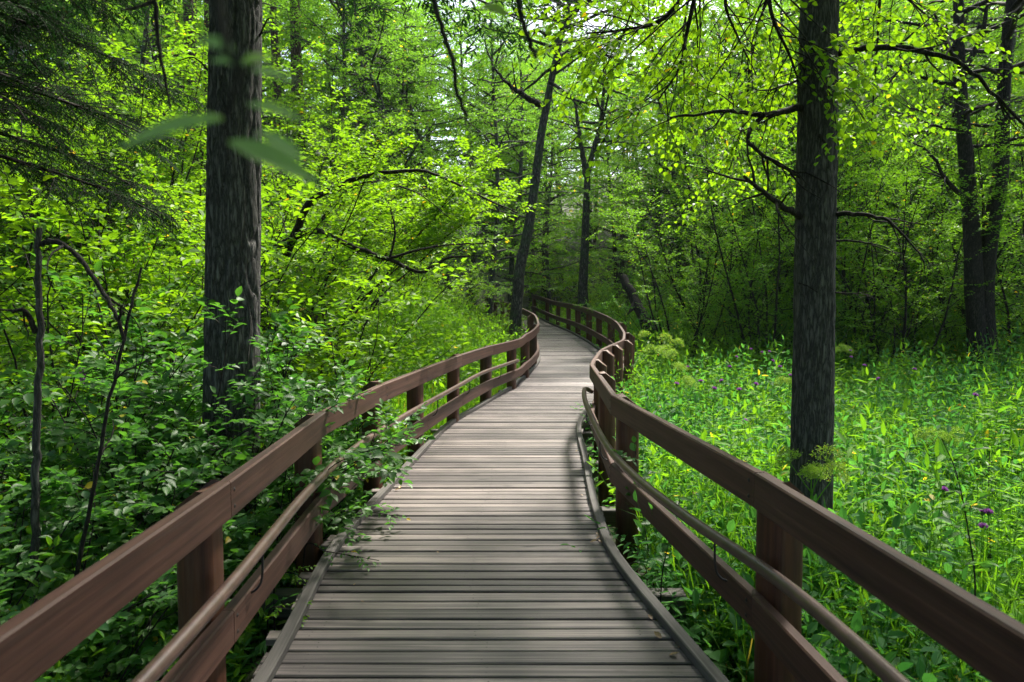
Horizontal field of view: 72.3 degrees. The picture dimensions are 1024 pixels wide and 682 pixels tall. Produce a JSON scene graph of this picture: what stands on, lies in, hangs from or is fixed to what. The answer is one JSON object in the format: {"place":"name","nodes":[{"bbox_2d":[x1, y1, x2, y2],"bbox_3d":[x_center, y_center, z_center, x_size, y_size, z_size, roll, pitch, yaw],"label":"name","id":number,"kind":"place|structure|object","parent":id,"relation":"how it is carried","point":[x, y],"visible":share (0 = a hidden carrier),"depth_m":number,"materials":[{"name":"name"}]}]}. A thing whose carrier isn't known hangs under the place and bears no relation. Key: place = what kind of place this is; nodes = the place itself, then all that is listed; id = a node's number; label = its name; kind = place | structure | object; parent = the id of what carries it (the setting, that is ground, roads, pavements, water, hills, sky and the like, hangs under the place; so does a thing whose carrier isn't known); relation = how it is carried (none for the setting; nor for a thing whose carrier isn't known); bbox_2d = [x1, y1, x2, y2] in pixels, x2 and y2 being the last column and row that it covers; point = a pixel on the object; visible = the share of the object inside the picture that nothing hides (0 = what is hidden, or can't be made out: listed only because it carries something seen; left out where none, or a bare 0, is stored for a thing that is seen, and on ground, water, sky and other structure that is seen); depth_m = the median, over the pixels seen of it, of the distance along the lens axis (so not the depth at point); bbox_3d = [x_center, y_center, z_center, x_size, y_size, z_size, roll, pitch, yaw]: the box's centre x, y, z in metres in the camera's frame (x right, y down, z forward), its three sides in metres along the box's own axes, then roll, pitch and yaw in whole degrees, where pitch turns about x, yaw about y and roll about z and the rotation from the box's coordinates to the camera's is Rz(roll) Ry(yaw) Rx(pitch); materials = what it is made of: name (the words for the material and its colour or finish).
{"place":"outdoors","nodes":[
{"label":"outdoors","id":0,"kind":"place"},
{"bbox_2d":[0,69,1023,681],"bbox_3d":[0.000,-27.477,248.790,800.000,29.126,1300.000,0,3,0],"label":"forest ground","id":1,"kind":"structure","parent":0,"point":[504,299],"depth_m":42.18,"materials":[{"name":"green plant"}]},
{"bbox_2d":[0,227,142,604],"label":"dead tree","id":2,"kind":"object","parent":1,"relation":"on","point":[39,331],"visible":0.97,"depth_m":3.69,"materials":[{"name":"brown wood"}]},
{"bbox_2d":[0,469,177,681],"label":"railing shrub","id":3,"kind":"object","parent":1,"relation":"on","point":[23,566],"visible":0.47,"depth_m":3.58,"materials":[{"name":"green plant"}]},
{"bbox_2d":[0,165,204,467],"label":"hazel bush","id":4,"kind":"object","parent":1,"relation":"on","point":[30,356],"visible":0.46,"depth_m":6.83,"materials":[{"name":"green plant"}]},
{"bbox_2d":[0,124,204,383],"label":"hazel bush","id":5,"kind":"object","parent":1,"relation":"on","point":[21,296],"visible":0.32,"depth_m":8.70,"materials":[{"name":"green plant"}]},
{"bbox_2d":[0,267,204,524],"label":"railing shrub","id":6,"kind":"object","parent":1,"relation":"on","point":[92,362],"visible":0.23,"depth_m":5.93,"materials":[{"name":"green plant"}]},
{"bbox_2d":[0,33,205,267],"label":"slope bush","id":7,"kind":"object","parent":1,"relation":"on","point":[81,156],"visible":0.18,"depth_m":11.91,"materials":[{"name":"green plant"}]},
{"bbox_2d":[0,0,206,246],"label":"spruce tree","id":8,"kind":"object","parent":1,"relation":"on","point":[46,23],"visible":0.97,"depth_m":6.65,"materials":[{"name":"green plant"}]},
{"bbox_2d":[0,0,207,258],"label":"slope bush","id":9,"kind":"object","parent":1,"relation":"on","point":[189,136],"visible":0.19,"depth_m":11.91,"materials":[{"name":"green plant"}]},
{"bbox_2d":[74,267,162,576],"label":"dead sapling","id":10,"kind":"object","parent":1,"relation":"on","point":[102,447],"visible":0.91,"depth_m":3.55,"materials":[{"name":"brown wood"}]},
{"bbox_2d":[41,0,208,123],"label":"slope tree","id":11,"kind":"object","parent":1,"relation":"on","point":[145,40],"visible":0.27,"depth_m":23.05,"materials":[{"name":"green plant"}]},
{"bbox_2d":[0,299,252,587],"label":"railing shrub","id":12,"kind":"object","parent":1,"relation":"on","point":[18,488],"visible":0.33,"depth_m":4.85,"materials":[{"name":"green plant"}]},
{"bbox_2d":[0,434,254,681],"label":"railing shrub","id":13,"kind":"object","parent":1,"relation":"on","point":[148,652],"visible":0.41,"depth_m":3.66,"materials":[{"name":"green plant"}]},
{"bbox_2d":[0,91,262,294],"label":"slope bush","id":14,"kind":"object","parent":1,"relation":"on","point":[34,228],"visible":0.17,"depth_m":11.20,"materials":[{"name":"green plant"}]},
{"bbox_2d":[0,375,287,641],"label":"railing shrub","id":15,"kind":"object","parent":1,"relation":"on","point":[46,585],"visible":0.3,"depth_m":4.14,"materials":[{"name":"green plant"}]},
{"bbox_2d":[13,0,282,238],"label":"slope bush","id":16,"kind":"object","parent":1,"relation":"on","point":[173,172],"visible":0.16,"depth_m":13.49,"materials":[{"name":"green plant"}]},
{"bbox_2d":[0,252,306,555],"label":"railing shrub","id":17,"kind":"object","parent":1,"relation":"on","point":[13,444],"visible":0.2,"depth_m":5.47,"materials":[{"name":"green plant"}]},
{"bbox_2d":[51,0,298,196],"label":"slope bush","id":18,"kind":"object","parent":1,"relation":"on","point":[183,62],"visible":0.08,"depth_m":17.60,"materials":[{"name":"green plant"}]},
{"bbox_2d":[0,90,372,430],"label":"hazel bush","id":19,"kind":"object","parent":1,"relation":"on","point":[73,320],"visible":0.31,"depth_m":7.85,"materials":[{"name":"green plant"}]},
{"bbox_2d":[0,151,387,382],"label":"hazel bush","id":20,"kind":"object","parent":1,"relation":"on","point":[154,313],"visible":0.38,"depth_m":8.87,"materials":[{"name":"green plant"}]},
{"bbox_2d":[0,297,390,573],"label":"railing shrub","id":21,"kind":"object","parent":1,"relation":"on","point":[55,427],"visible":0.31,"depth_m":4.56,"materials":[{"name":"green plant"}]},
{"bbox_2d":[68,314,349,521],"bbox_3d":[-2.427,0.842,6.419,2.401,2.338,2.622,0,3,-3],"label":"railing shrub","id":22,"kind":"object","parent":1,"relation":"on","point":[179,396],"visible":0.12,"depth_m":5.72,"materials":[{"name":"green plant"}]},
{"bbox_2d":[0,323,434,585],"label":"railing shrub","id":23,"kind":"object","parent":1,"relation":"on","point":[204,445],"visible":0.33,"depth_m":4.70,"materials":[{"name":"green plant"}]},
{"bbox_2d":[0,155,444,681],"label":"shaded undergrowth","id":24,"kind":"object","parent":1,"relation":"on","point":[244,636],"visible":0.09,"depth_m":5.35,"materials":[{"name":"green plant"}]},
{"bbox_2d":[51,280,423,539],"bbox_3d":[-1.955,0.778,5.170,2.362,2.462,3.139,-1,4,-17],"label":"railing shrub","id":25,"kind":"object","parent":1,"relation":"on","point":[156,457],"visible":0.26,"depth_m":5.07,"materials":[{"name":"green plant"}]},
{"bbox_2d":[148,0,357,175],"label":"slope tree","id":26,"kind":"object","parent":1,"relation":"on","point":[289,26],"visible":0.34,"depth_m":21.87,"materials":[{"name":"green plant"}]},
{"bbox_2d":[0,270,519,488],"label":"bank grass","id":27,"kind":"structure","parent":1,"relation":"on","point":[429,390],"depth_m":12.37,"materials":[{"name":"green plant"}]},
{"bbox_2d":[136,58,387,268],"bbox_3d":[-4.623,-3.299,14.485,5.600,4.362,5.392,-2,4,-28],"label":"slope bush","id":28,"kind":"object","parent":1,"relation":"on","point":[313,164],"visible":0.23,"depth_m":14.16,"materials":[{"name":"green plant"}]},
{"bbox_2d":[0,57,527,397],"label":"slope undergrowth","id":29,"kind":"object","parent":1,"relation":"on","point":[458,315],"visible":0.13,"depth_m":14.79,"materials":[{"name":"green plant"}]},
{"bbox_2d":[126,38,411,216],"bbox_3d":[-7.098,-5.348,19.087,7.201,5.610,6.934,-3,5,-40],"label":"slope bush","id":30,"kind":"object","parent":1,"relation":"on","point":[281,130],"visible":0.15,"depth_m":18.66,"materials":[{"name":"green plant"}]},
{"bbox_2d":[134,373,427,571],"bbox_3d":[-1.668,1.041,5.391,2.017,1.768,2.086,1,4,13],"label":"railing shrub","id":31,"kind":"object","parent":1,"relation":"on","point":[334,520],"visible":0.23,"depth_m":5.01,"materials":[{"name":"green plant"}]},
{"bbox_2d":[1,0,577,515],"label":"conifer tree","id":32,"kind":"object","parent":1,"relation":"on","point":[233,206],"visible":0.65,"depth_m":5.51,"materials":[{"name":"grey plant"}]},
{"bbox_2d":[169,359,413,524],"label":"railing shrub","id":33,"kind":"object","parent":1,"relation":"on","point":[346,436],"visible":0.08,"depth_m":5.88,"materials":[{"name":"green plant"}]},
{"bbox_2d":[290,0,307,197],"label":"pine tree","id":34,"kind":"object","parent":1,"relation":"on","point":[296,51],"visible":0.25,"depth_m":23.37,"materials":[{"name":"brown plant"}]},
{"bbox_2d":[184,275,420,447],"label":"hazel bush","id":35,"kind":"object","parent":1,"relation":"on","point":[350,344],"visible":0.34,"depth_m":7.80,"materials":[{"name":"green plant"}]},
{"bbox_2d":[112,124,543,374],"bbox_3d":[-3.011,-1.140,10.584,5.151,3.884,6.644,-2,4,-33],"label":"arching shrub","id":36,"kind":"object","parent":1,"relation":"on","point":[395,259],"visible":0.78,"depth_m":9.83,"materials":[{"name":"green plant"}]},
{"bbox_2d":[261,94,427,271],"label":"slope bush","id":37,"kind":"object","parent":1,"relation":"on","point":[339,161],"visible":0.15,"depth_m":16.15,"materials":[{"name":"green plant"}]},
{"bbox_2d":[262,0,456,247],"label":"slope tree","id":38,"kind":"object","parent":1,"relation":"on","point":[361,63],"visible":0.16,"depth_m":26.38,"materials":[{"name":"green plant"}]},
{"bbox_2d":[262,0,464,209],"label":"slope tree","id":39,"kind":"object","parent":1,"relation":"on","point":[344,84],"visible":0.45,"depth_m":22.18,"materials":[{"name":"green plant"}]},
{"bbox_2d":[261,39,475,245],"bbox_3d":[-5.624,-5.206,21.421,6.577,6.246,7.736,-3,5,-43],"label":"slope bush","id":40,"kind":"object","parent":1,"relation":"on","point":[344,104],"visible":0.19,"depth_m":19.33,"materials":[{"name":"green plant"}]},
{"bbox_2d":[260,237,483,435],"bbox_3d":[-2.211,0.166,9.066,3.196,3.123,4.114,-2,4,-24],"label":"hazel bush","id":41,"kind":"object","parent":1,"relation":"on","point":[309,356],"visible":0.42,"depth_m":8.23,"materials":[{"name":"green plant"}]},
{"bbox_2d":[265,0,479,240],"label":"slope tree","id":42,"kind":"object","parent":1,"relation":"on","point":[354,63],"visible":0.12,"depth_m":30.10,"materials":[{"name":"green plant"}]},
{"bbox_2d":[270,0,494,273],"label":"slope tree","id":43,"kind":"object","parent":1,"relation":"on","point":[378,91],"visible":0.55,"depth_m":22.58,"materials":[{"name":"green plant"}]},
{"bbox_2d":[293,131,478,290],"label":"slope bush","id":44,"kind":"object","parent":1,"relation":"on","point":[390,220],"visible":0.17,"depth_m":17.19,"materials":[{"name":"green plant"}]},
{"bbox_2d":[289,0,494,253],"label":"slope tree","id":45,"kind":"object","parent":1,"relation":"on","point":[399,94],"visible":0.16,"depth_m":31.23,"materials":[{"name":"green plant"}]},
{"bbox_2d":[311,0,527,301],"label":"slope tree","id":46,"kind":"object","parent":1,"relation":"on","point":[406,100],"visible":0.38,"depth_m":27.67,"materials":[{"name":"green plant"}]},
{"bbox_2d":[343,197,506,307],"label":"slope bush","id":47,"kind":"object","parent":1,"relation":"on","point":[406,279],"visible":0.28,"depth_m":17.15,"materials":[{"name":"green plant"}]},
{"bbox_2d":[397,235,510,318],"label":"slope bush","id":48,"kind":"object","parent":1,"relation":"on","point":[476,290],"visible":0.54,"depth_m":20.90,"materials":[{"name":"green plant"}]},
{"bbox_2d":[381,0,555,301],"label":"slope tree","id":49,"kind":"object","parent":1,"relation":"on","point":[497,97],"visible":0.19,"depth_m":33.23,"materials":[{"name":"green plant"}]},
{"bbox_2d":[250,307,729,681],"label":"boardwalk","id":50,"kind":"structure","parent":1,"relation":"on","point":[494,505],"depth_m":4.19,"materials":[{"name":"wood"}]},
{"bbox_2d":[0,295,539,681],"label":"railing","id":51,"kind":"object","parent":50,"relation":"attached to","point":[39,638],"visible":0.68,"depth_m":2.83,"materials":[{"name":"wood"}]},
{"bbox_2d":[531,294,1023,681],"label":"railing","id":52,"kind":"object","parent":50,"relation":"attached to","point":[983,638],"visible":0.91,"depth_m":2.99,"materials":[{"name":"wood"}]},
{"bbox_2d":[401,0,615,322],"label":"slope tree","id":53,"kind":"object","parent":1,"relation":"on","point":[495,227],"visible":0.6,"depth_m":25.63,"materials":[{"name":"dark bark"},{"name":"leaf"}]},
{"bbox_2d":[0,0,1023,309],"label":"woodland","id":54,"kind":"object","parent":1,"relation":"on","point":[132,42],"visible":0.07,"depth_m":36.86,"materials":[{"name":"green plant"}]},
{"bbox_2d":[1,305,1023,681],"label":"meadow weeds","id":55,"kind":"object","parent":1,"relation":"on","point":[843,663],"visible":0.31,"depth_m":5.64,"materials":[{"name":"green plant"}]},
{"bbox_2d":[417,0,620,302],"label":"slope tree","id":56,"kind":"object","parent":1,"relation":"on","point":[511,260],"visible":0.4,"depth_m":31.33,"materials":[{"name":"green plant"}]},
{"bbox_2d":[461,37,613,309],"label":"slope tree","id":57,"kind":"object","parent":1,"relation":"on","point":[561,198],"visible":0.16,"depth_m":38.36,"materials":[{"name":"green plant"}]},
{"bbox_2d":[418,0,688,339],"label":"leaning tree","id":58,"kind":"object","parent":1,"relation":"on","point":[518,289],"visible":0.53,"depth_m":19.17,"materials":[{"name":"green plant"}]},
{"bbox_2d":[477,57,634,318],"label":"slope tree","id":59,"kind":"object","parent":1,"relation":"on","point":[549,196],"visible":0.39,"depth_m":33.00,"materials":[{"name":"green plant"}]},
{"bbox_2d":[517,36,678,337],"bbox_3d":[3.282,-5.472,25.571,6.238,11.471,6.774,0,3,0],"label":"forked tree","id":60,"kind":"object","parent":1,"relation":"on","point":[583,277],"visible":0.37,"depth_m":25.63,"materials":[{"name":"green plant"}]},
{"bbox_2d":[619,274,657,348],"bbox_3d":[3.224,-0.462,17.569,0.833,2.482,2.053,-2,4,-33],"label":"fallen trunk","id":61,"kind":"object","parent":1,"relation":"on","point":[629,289],"visible":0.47,"depth_m":17.70,"materials":[{"name":"wood"}]},
{"bbox_2d":[570,98,719,319],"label":"woodland tree","id":62,"kind":"object","parent":1,"relation":"on","point":[617,224],"visible":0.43,"depth_m":28.43,"materials":[{"name":"green plant"}]},
{"bbox_2d":[580,0,776,316],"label":"woodland tree","id":63,"kind":"object","parent":1,"relation":"on","point":[646,184],"visible":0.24,"depth_m":26.27,"materials":[{"name":"green plant"}]},
{"bbox_2d":[586,165,795,367],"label":"multi stem tree","id":64,"kind":"object","parent":1,"relation":"on","point":[702,313],"visible":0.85,"depth_m":16.24,"materials":[{"name":"green plant"}]},
{"bbox_2d":[596,151,795,354],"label":"multi stem tree","id":65,"kind":"object","parent":1,"relation":"on","point":[671,280],"visible":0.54,"depth_m":17.26,"materials":[{"name":"green plant"}]},
{"bbox_2d":[612,0,796,304],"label":"woodland tree","id":66,"kind":"object","parent":1,"relation":"on","point":[725,21],"visible":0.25,"depth_m":23.27,"materials":[{"name":"green plant"}]},
{"bbox_2d":[618,78,794,317],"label":"slender tree","id":67,"kind":"object","parent":1,"relation":"on","point":[679,205],"visible":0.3,"depth_m":23.26,"materials":[{"name":"green plant"}]},
{"bbox_2d":[683,276,793,362],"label":"shade bush","id":68,"kind":"object","parent":1,"relation":"on","point":[753,336],"visible":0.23,"depth_m":15.95,"materials":[{"name":"green plant"}]},
{"bbox_2d":[638,0,857,290],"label":"woodland tree","id":69,"kind":"object","parent":1,"relation":"on","point":[746,41],"visible":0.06,"depth_m":29.12,"materials":[{"name":"green plant"}]},
{"bbox_2d":[504,0,1023,509],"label":"meadow tree","id":70,"kind":"object","parent":1,"relation":"on","point":[822,60],"visible":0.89,"depth_m":4.95,"materials":[{"name":"green plant"}]},
{"bbox_2d":[522,236,1023,391],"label":"forest undergrowth","id":71,"kind":"object","parent":1,"relation":"on","point":[562,315],"visible":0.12,"depth_m":15.72,"materials":[{"name":"green plant"}]},
{"bbox_2d":[660,86,898,334],"bbox_3d":[7.157,-3.464,20.246,5.571,8.470,8.701,1,4,10],"label":"slender tree","id":72,"kind":"object","parent":1,"relation":"on","point":[717,227],"visible":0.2,"depth_m":20.37,"materials":[{"name":"green plant"}]},
{"bbox_2d":[661,55,904,316],"bbox_3d":[9.730,-4.639,23.034,9.388,10.234,5.634,-1,4,-15],"label":"slender tree","id":73,"kind":"object","parent":1,"relation":"on","point":[756,212],"visible":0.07,"depth_m":22.70,"materials":[{"name":"green plant"}]},
{"bbox_2d":[641,61,940,331],"bbox_3d":[7.496,-3.495,19.049,8.052,8.778,4.832,1,4,14],"label":"slender tree","id":74,"kind":"object","parent":1,"relation":"on","point":[721,207],"visible":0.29,"depth_m":18.92,"materials":[{"name":"green plant"}]},
{"bbox_2d":[683,0,912,307],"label":"woodland tree","id":75,"kind":"object","parent":1,"relation":"on","point":[780,12],"visible":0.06,"depth_m":25.35,"materials":[{"name":"green plant"}]},
{"bbox_2d":[586,297,1023,681],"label":"meadow plants","id":76,"kind":"object","parent":1,"relation":"on","point":[1013,535],"visible":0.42,"depth_m":6.19,"materials":[{"name":"green plant"}]},
{"bbox_2d":[675,64,950,372],"bbox_3d":[5.731,-2.187,15.214,6.385,6.960,3.831,-1,4,-21],"label":"multi stem tree","id":77,"kind":"object","parent":1,"relation":"on","point":[748,279],"visible":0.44,"depth_m":15.23,"materials":[{"name":"green plant"}]},
{"bbox_2d":[673,0,957,316],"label":"woodland tree","id":78,"kind":"object","parent":1,"relation":"on","point":[792,41],"visible":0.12,"depth_m":21.66,"materials":[{"name":"green plant"}]},
{"bbox_2d":[774,442,857,616],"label":"umbel plant","id":79,"kind":"object","parent":1,"relation":"on","point":[809,468],"visible":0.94,"depth_m":4.47,"materials":[{"name":"green plant"}]},
{"bbox_2d":[701,100,942,366],"bbox_3d":[7.493,-2.130,15.580,6.237,6.799,3.743,-1,4,-17],"label":"multi stem tree","id":80,"kind":"object","parent":1,"relation":"on","point":[855,317],"visible":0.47,"depth_m":15.24,"materials":[{"name":"green plant"}]},
{"bbox_2d":[699,51,980,340],"bbox_3d":[8.130,-2.982,18.000,7.862,7.806,5.518,-2,4,-28],"label":"slender tree","id":81,"kind":"object","parent":1,"relation":"on","point":[852,194],"visible":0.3,"depth_m":17.34,"materials":[{"name":"green plant"}]},
{"bbox_2d":[708,0,983,311],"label":"woodland tree","id":82,"kind":"object","parent":1,"relation":"on","point":[875,33],"visible":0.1,"depth_m":24.47,"materials":[{"name":"green plant"}]},
{"bbox_2d":[754,0,968,300],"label":"woodland tree","id":83,"kind":"object","parent":1,"relation":"on","point":[887,32],"visible":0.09,"depth_m":23.46,"materials":[{"name":"green plant"}]},
{"bbox_2d":[753,70,1023,335],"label":"slender tree","id":84,"kind":"object","parent":1,"relation":"on","point":[987,161],"visible":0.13,"depth_m":18.62,"materials":[{"name":"green plant"}]},
{"bbox_2d":[773,119,1020,370],"bbox_3d":[7.942,-1.385,14.507,3.849,5.445,5.484,0,3,4],"label":"multi stem tree","id":85,"kind":"object","parent":1,"relation":"on","point":[905,286],"visible":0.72,"depth_m":14.04,"materials":[{"name":"green plant"}]},
{"bbox_2d":[775,85,1023,353],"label":"multi stem tree","id":86,"kind":"object","parent":1,"relation":"on","point":[953,257],"visible":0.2,"depth_m":16.05,"materials":[{"name":"green plant"}]},
{"bbox_2d":[838,0,1023,388],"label":"twin trunk tree","id":87,"kind":"object","parent":1,"relation":"on","point":[979,268],"visible":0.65,"depth_m":13.75,"materials":[{"name":"green plant"}]},
{"bbox_2d":[838,53,1023,305],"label":"slender tree","id":88,"kind":"object","parent":1,"relation":"on","point":[919,98],"visible":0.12,"depth_m":20.04,"materials":[{"name":"green plant"}]},
{"bbox_2d":[838,0,1023,283],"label":"woodland tree","id":89,"kind":"object","parent":1,"relation":"on","point":[943,97],"visible":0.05,"depth_m":26.35,"materials":[{"name":"green plant"}]},
{"bbox_2d":[839,36,1023,346],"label":"slender tree","id":90,"kind":"object","parent":1,"relation":"on","point":[935,168],"visible":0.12,"depth_m":18.53,"materials":[{"name":"green plant"}]},
{"bbox_2d":[840,0,1023,285],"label":"woodland tree","id":91,"kind":"object","parent":1,"relation":"on","point":[966,24],"visible":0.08,"depth_m":23.73,"materials":[{"name":"green plant"}]},
{"bbox_2d":[856,0,1023,262],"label":"woodland tree","id":92,"kind":"object","parent":1,"relation":"on","point":[983,56],"visible":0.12,"depth_m":22.66,"materials":[{"name":"green plant"}]},
{"bbox_2d":[881,69,1023,377],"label":"multi stem tree","id":93,"kind":"object","parent":1,"relation":"on","point":[998,322],"visible":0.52,"depth_m":13.92,"materials":[{"name":"green plant"}]},
{"bbox_2d":[889,77,1023,314],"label":"slender tree","id":94,"kind":"object","parent":1,"relation":"on","point":[1012,197],"visible":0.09,"depth_m":19.17,"materials":[{"name":"green plant"}]},
{"bbox_2d":[937,435,998,680],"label":"sprig","id":95,"kind":"object","parent":1,"relation":"on","point":[943,450],"visible":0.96,"depth_m":3.45,"materials":[{"name":"green plant"}]},
{"bbox_2d":[923,21,1023,292],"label":"slender tree","id":96,"kind":"object","parent":1,"relation":"on","point":[995,39],"visible":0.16,"depth_m":20.06,"materials":[{"name":"green plant"}]},
{"bbox_2d":[967,58,1023,348],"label":"multi stem tree","id":97,"kind":"object","parent":1,"relation":"on","point":[1018,200],"visible":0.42,"depth_m":14.36,"materials":[{"name":"green plant"}]},
{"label":"overhanging tree","id":98,"kind":"object","parent":1,"relation":"on","visible":0},
{"bbox_2d":[115,0,320,185],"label":"leafy twig","id":99,"kind":"object","parent":98,"relation":"hanging from","point":[282,159],"visible":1,"depth_m":0.44,"materials":[{"name":"green plant"}]},
{"bbox_2d":[26,0,1010,186],"label":"sky","id":100,"kind":"structure","parent":0,"point":[591,21],"materials":[{"name":"white"}]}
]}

